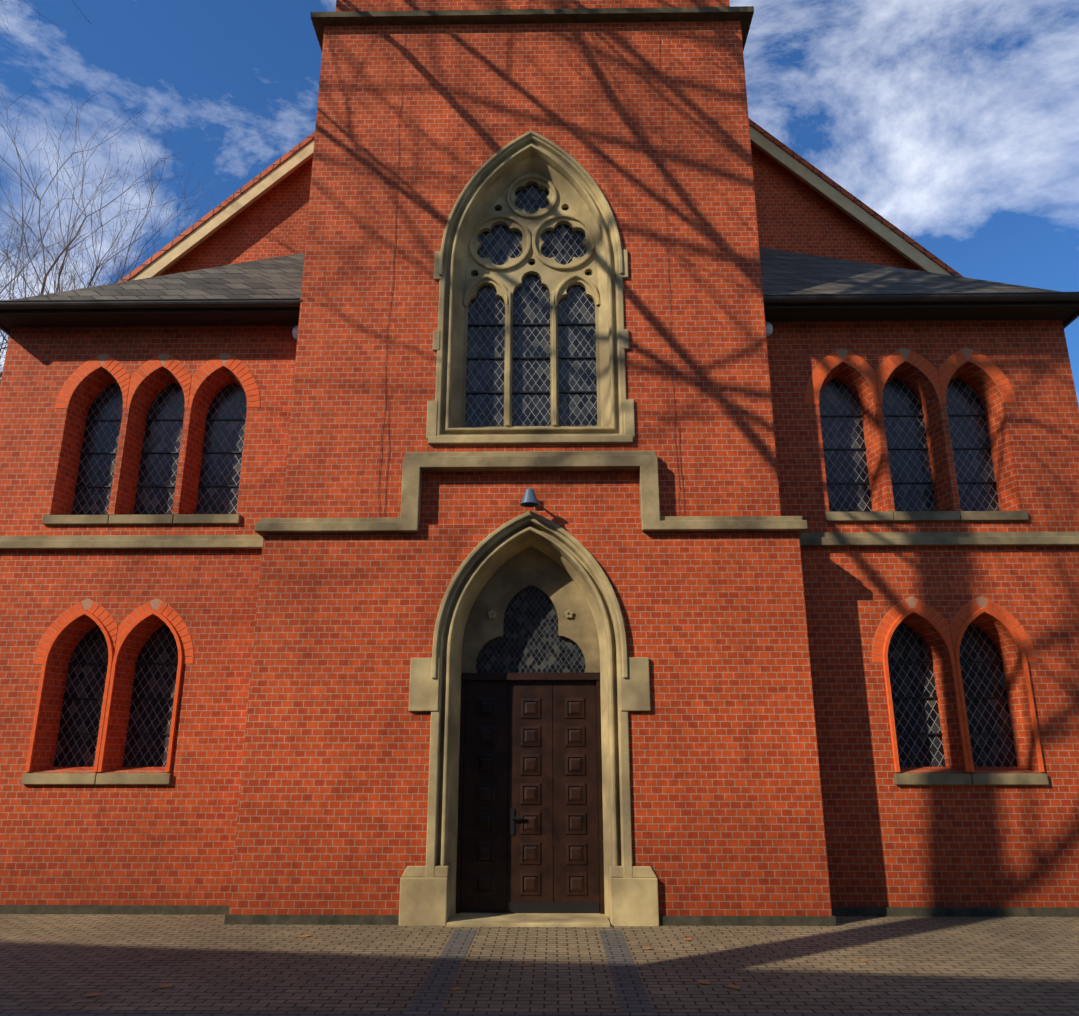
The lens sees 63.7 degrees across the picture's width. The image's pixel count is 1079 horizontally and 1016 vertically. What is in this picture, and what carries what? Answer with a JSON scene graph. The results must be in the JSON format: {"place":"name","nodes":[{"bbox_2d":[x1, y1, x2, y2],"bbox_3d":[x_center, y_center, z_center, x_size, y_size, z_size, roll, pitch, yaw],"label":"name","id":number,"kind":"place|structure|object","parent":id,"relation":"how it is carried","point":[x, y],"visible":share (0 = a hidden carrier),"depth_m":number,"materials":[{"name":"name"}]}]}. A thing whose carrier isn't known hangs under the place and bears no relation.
{"place":"outdoors","nodes":[
{"label":"outdoors","id":0,"kind":"place"},
{"bbox_2d":[520,488,538,506],"bbox_3d":[-0.106,-0.139,11.082,0.239,0.230,0.339,-7,-18,22],"label":"wall lamp","id":1,"kind":"object","parent":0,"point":[529,498],"visible":1,"depth_m":10.99,"materials":[{"name":"grey metal"}]},
{"bbox_2d":[460,680,599,912],"bbox_3d":[-0.113,3.547,10.826,1.680,2.750,0.030,0,-16,1],"label":"door backing","id":2,"kind":"object","parent":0,"point":[552,760],"depth_m":11.00,"materials":[{"name":"brown wood"}]},
{"bbox_2d":[32,347,1037,664],"bbox_3d":[-0.112,-0.129,11.935,13.662,4.491,0.001,0,-16,1],"label":"voussoir mortar","id":3,"kind":"object","parent":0,"point":[224,357],"visible":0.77,"depth_m":12.38,"materials":[{"name":"red brick"}]},
{"bbox_2d":[0,914,1078,1014],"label":"ground","id":4,"kind":"structure","parent":0,"point":[936,965],"depth_m":7.84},
{"bbox_2d":[0,0,96,35],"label":"tree","id":5,"kind":"object","parent":4,"relation":"on","point":[39,16],"visible":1,"depth_m":19.53,"materials":[{"name":"brown plant"}]},
{"bbox_2d":[0,79,215,381],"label":"tree","id":6,"kind":"object","parent":4,"relation":"on","point":[67,250],"visible":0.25,"depth_m":20.91,"materials":[{"name":"brown plant"}]},
{"bbox_2d":[0,325,296,904],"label":"wing","id":7,"kind":"structure","parent":4,"relation":"on","point":[173,843],"depth_m":11.62,"materials":[{"name":"red brick"}]},
{"bbox_2d":[0,301,1078,334],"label":"soffits","id":8,"kind":"object","parent":7,"relation":"on","point":[1066,312],"visible":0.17,"depth_m":12.44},
{"bbox_2d":[14,247,1060,299],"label":"wing roofs","id":9,"kind":"structure","parent":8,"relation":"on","point":[785,272],"depth_m":13.48,"materials":[{"name":"stone"}]},
{"bbox_2d":[0,292,1078,334],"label":"gutters","id":10,"kind":"object","parent":8,"relation":"on","point":[767,299],"visible":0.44,"depth_m":12.14,"materials":[{"name":"metal"}]},
{"bbox_2d":[82,935,866,996],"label":"fallen leaves","id":11,"kind":"object","parent":4,"relation":"on","point":[524,964],"visible":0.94,"depth_m":7.21,"materials":[{"name":"brown plant"}]},
{"bbox_2d":[398,130,658,926],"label":"stone trim","id":12,"kind":"structure","parent":4,"relation":"on","point":[428,894],"depth_m":11.12,"materials":[{"name":"stone"}]},
{"bbox_2d":[455,673,604,913],"bbox_3d":[-0.113,3.491,10.796,1.780,2.840,0.140,0,-16,1],"label":"door","id":13,"kind":"structure","parent":12,"relation":"attached to","point":[557,804],"depth_m":10.77,"materials":[{"name":"brown wood"}]},
{"bbox_2d":[461,547,599,673],"bbox_3d":[-0.114,1.324,11.409,1.800,1.685,0.100,0,-16,1],"label":"tympanum","id":14,"kind":"object","parent":13,"relation":"on","point":[512,577],"depth_m":11.33,"materials":[{"name":"beige stone"}]},
{"bbox_2d":[461,170,600,427],"bbox_3d":[-0.115,-3.100,12.634,1.940,4.185,0.130,0,-16,1],"label":"window tracery","id":15,"kind":"object","parent":12,"relation":"attached to","point":[550,278],"visible":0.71,"depth_m":12.67,"materials":[{"name":"stone"}]},
{"bbox_2d":[53,184,1016,766],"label":"leaded glass panes","id":16,"kind":"object","parent":12,"relation":"attached to","point":[531,294],"visible":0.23,"depth_m":12.38,"materials":[{"name":"black glass"}]},
{"bbox_2d":[57,323,1013,912],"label":"window bars","id":17,"kind":"object","parent":12,"relation":"on","point":[551,907],"visible":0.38,"depth_m":12.19,"materials":[{"name":"grey metal"}]},
{"bbox_2d":[229,524,831,915],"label":"tower","id":18,"kind":"structure","parent":4,"relation":"on","point":[727,818],"depth_m":10.47,"materials":[{"name":"brick"}]},
{"bbox_2d":[282,21,780,524],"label":"tower","id":19,"kind":"structure","parent":18,"relation":"on","point":[468,99],"depth_m":12.38,"materials":[{"name":"brick"}]},
{"bbox_2d":[378,21,684,514],"bbox_3d":[-0.114,-3.741,12.386,4.044,7.998,0.010,0,-16,1],"label":"expansion joint","id":20,"kind":"object","parent":19,"relation":"attached to","point":[391,295],"visible":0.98,"depth_m":11.96,"materials":[{"name":"red"}]},
{"bbox_2d":[311,6,753,50],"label":"tower cornice","id":21,"kind":"structure","parent":19,"relation":"attached to","point":[742,14],"depth_m":13.40,"materials":[{"name":"grey stone"}]},
{"bbox_2d":[335,0,729,11],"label":"upper tower wall","id":22,"kind":"structure","parent":19,"relation":"on","point":[380,5],"depth_m":13.77,"materials":[{"name":"red brick"}]},
{"bbox_2d":[292,321,772,338],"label":"floodlights","id":23,"kind":"object","parent":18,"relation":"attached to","point":[769,328],"visible":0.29,"depth_m":12.44,"materials":[{"name":"white"}]},
{"bbox_2d":[0,451,1078,784],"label":"string courses and sills","id":24,"kind":"object","parent":18,"relation":"on","point":[644,463],"visible":0.69,"depth_m":11.34,"materials":[{"name":"stone"}]},
{"bbox_2d":[25,350,1044,771],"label":"brick window arches","id":25,"kind":"structure","parent":24,"relation":"on","point":[253,400],"depth_m":11.48,"materials":[{"name":"red brick"}]},
{"bbox_2d":[0,929,1078,1015],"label":"paver bands","id":26,"kind":"object","parent":4,"relation":"on","point":[631,993],"visible":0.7,"depth_m":6.51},
{"bbox_2d":[0,905,1078,925],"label":"plinth strips","id":27,"kind":"object","parent":4,"relation":"on","point":[242,919],"visible":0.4,"depth_m":10.36,"materials":[{"name":"stone"}]},
{"bbox_2d":[159,144,921,275],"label":"gable wall","id":28,"kind":"structure","parent":4,"relation":"on","point":[795,214],"depth_m":17.74,"materials":[{"name":"red brick"}]},
{"bbox_2d":[129,125,950,280],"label":"barge boards","id":29,"kind":"object","parent":28,"relation":"attached to","point":[304,154],"visible":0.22,"depth_m":17.52,"materials":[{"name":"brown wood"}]},
{"bbox_2d":[766,319,1078,906],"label":"wing","id":30,"kind":"structure","parent":4,"relation":"on","point":[889,843],"depth_m":11.45,"materials":[{"name":"red brick"}]},
{"bbox_2d":[0,0,1078,405],"label":"sky","id":31,"kind":"structure","parent":0,"point":[956,122],"materials":[{"name":"blue"}]},
{"bbox_2d":[117,119,962,282],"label":"roof verge tiles","id":32,"kind":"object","parent":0,"point":[753,124],"depth_m":17.46,"materials":[{"name":"beige stone"}]}
]}

